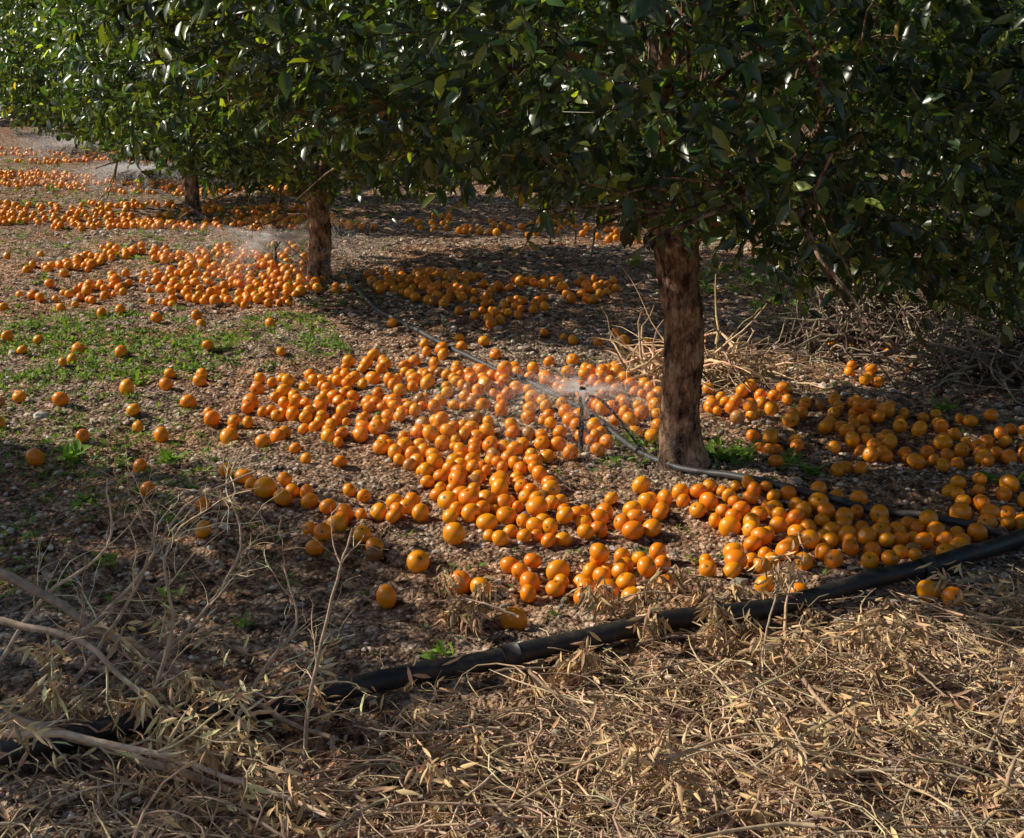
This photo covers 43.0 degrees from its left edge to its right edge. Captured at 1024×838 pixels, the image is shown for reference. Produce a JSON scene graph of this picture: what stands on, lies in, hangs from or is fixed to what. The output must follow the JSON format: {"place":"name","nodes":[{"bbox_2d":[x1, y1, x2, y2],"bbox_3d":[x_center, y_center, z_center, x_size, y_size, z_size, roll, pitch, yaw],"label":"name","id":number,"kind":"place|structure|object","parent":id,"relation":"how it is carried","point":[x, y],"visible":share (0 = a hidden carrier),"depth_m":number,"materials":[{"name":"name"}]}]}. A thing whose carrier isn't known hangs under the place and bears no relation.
{"place":"outdoors","nodes":[
{"label":"outdoors","id":0,"kind":"place"},
{"bbox_2d":[0,104,1023,837],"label":"ground","id":1,"kind":"structure","parent":0,"point":[412,596],"depth_m":4.81,"materials":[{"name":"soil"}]},
{"bbox_2d":[0,124,137,163],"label":"micro sprinkler","id":2,"kind":"object","parent":1,"relation":"on","point":[61,143],"visible":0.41,"depth_m":19.03,"materials":[{"name":"liquid"}]},
{"bbox_2d":[0,0,153,148],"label":"orange tree","id":3,"kind":"object","parent":1,"relation":"on","point":[40,68],"visible":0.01,"depth_m":20.01,"materials":[{"name":"green plant"}]},
{"bbox_2d":[0,0,216,171],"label":"orange tree","id":4,"kind":"object","parent":1,"relation":"on","point":[31,14],"visible":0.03,"depth_m":15.93,"materials":[{"name":"green plant"}]},
{"bbox_2d":[6,144,270,198],"bbox_3d":[-4.340,-3.025,15.214,3.290,0.812,3.148,0,16,0],"label":"micro sprinkler","id":5,"kind":"object","parent":1,"relation":"on","point":[135,168],"visible":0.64,"depth_m":15.08,"materials":[{"name":"liquid"}]},
{"bbox_2d":[0,0,331,208],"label":"orange tree","id":6,"kind":"object","parent":1,"relation":"on","point":[34,37],"visible":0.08,"depth_m":12.45,"materials":[{"name":"green plant"}]},
{"bbox_2d":[0,430,388,837],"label":"dry branches","id":7,"kind":"object","parent":1,"relation":"on","point":[19,727],"visible":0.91,"depth_m":3.13,"materials":[{"name":"wood"},{"name":"leaf"}]},
{"bbox_2d":[106,211,430,297],"bbox_3d":[-1.838,-1.358,9.802,2.492,0.596,2.405,0,16,0],"label":"micro sprinkler","id":8,"kind":"object","parent":1,"relation":"on","point":[268,237],"visible":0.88,"depth_m":9.65,"materials":[{"name":"liquid"}]},
{"bbox_2d":[32,0,615,279],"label":"orange tree","id":9,"kind":"object","parent":1,"relation":"on","point":[215,146],"visible":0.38,"depth_m":8.28,"materials":[{"name":"green plant"}]},
{"bbox_2d":[10,127,1008,536],"bbox_3d":[-4.083,-2.500,14.518,0.900,0.086,26.492,-9,18,-27],"label":"irrigation hose","id":10,"kind":"object","parent":1,"relation":"on","point":[964,523],"visible":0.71,"depth_m":5.38,"materials":[{"name":"black plastic"}]},
{"bbox_2d":[0,146,1023,629],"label":"fallen oranges","id":11,"kind":"object","parent":1,"relation":"on","point":[470,502],"visible":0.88,"depth_m":5.62,"materials":[{"name":"orange food"}]},
{"bbox_2d":[0,157,1023,659],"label":"weeds","id":12,"kind":"object","parent":1,"relation":"on","point":[72,451],"visible":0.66,"depth_m":6.79,"materials":[{"name":"green plant"}]},
{"bbox_2d":[0,527,1023,765],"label":"irrigation main pipe","id":13,"kind":"object","parent":1,"relation":"on","point":[396,677],"visible":0.73,"depth_m":3.62,"materials":[{"name":"black plastic"}]},
{"bbox_2d":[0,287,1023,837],"bbox_3d":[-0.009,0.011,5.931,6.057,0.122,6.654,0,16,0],"label":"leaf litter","id":14,"kind":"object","parent":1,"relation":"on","point":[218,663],"visible":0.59,"depth_m":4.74,"materials":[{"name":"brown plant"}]},
{"bbox_2d":[52,0,1023,470],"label":"orange tree","id":15,"kind":"object","parent":1,"relation":"on","point":[592,140],"visible":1,"depth_m":3.64,"materials":[{"name":"green plant"}]},
{"bbox_2d":[88,532,1023,837],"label":"dry brush pile","id":16,"kind":"object","parent":1,"relation":"on","point":[656,762],"visible":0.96,"depth_m":3.11,"materials":[{"name":"plant"}]},
{"bbox_2d":[330,336,850,528],"bbox_3d":[0.297,-0.120,5.420,2.280,0.629,2.330,0,16,0],"label":"micro sprinkler","id":17,"kind":"object","parent":1,"relation":"on","point":[582,403],"visible":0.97,"depth_m":5.42,"materials":[{"name":"plastic"},{"name":"water"}]},
{"bbox_2d":[463,0,769,124],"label":"orange tree","id":18,"kind":"object","parent":1,"relation":"on","point":[564,32],"visible":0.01,"depth_m":14.17,"materials":[{"name":"green plant"}]},
{"bbox_2d":[573,261,855,393],"bbox_3d":[1.011,-0.485,6.645,1.448,0.623,1.015,0,16,0],"label":"pruned twig pile","id":19,"kind":"object","parent":1,"relation":"on","point":[728,364],"visible":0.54,"depth_m":6.63,"materials":[{"name":"wood"}]},
{"bbox_2d":[637,0,1023,185],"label":"orange tree","id":20,"kind":"object","parent":1,"relation":"on","point":[933,38],"visible":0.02,"depth_m":10.78,"materials":[{"name":"green plant"}]},
{"bbox_2d":[725,228,990,373],"bbox_3d":[2.037,-0.777,7.383,1.630,0.772,1.586,0,16,0],"label":"pruned twig pile","id":21,"kind":"object","parent":1,"relation":"on","point":[836,326],"visible":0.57,"depth_m":7.25,"materials":[{"name":"wood"}]},
{"bbox_2d":[832,0,1011,110],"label":"orange tree","id":22,"kind":"object","parent":1,"relation":"on","point":[917,56],"depth_m":16.47,"materials":[{"name":"green plant"}]},
{"bbox_2d":[841,257,1023,404],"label":"pruned twig pile","id":23,"kind":"object","parent":1,"relation":"on","point":[982,355],"visible":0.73,"depth_m":6.54,"materials":[{"name":"wood"}]}
]}

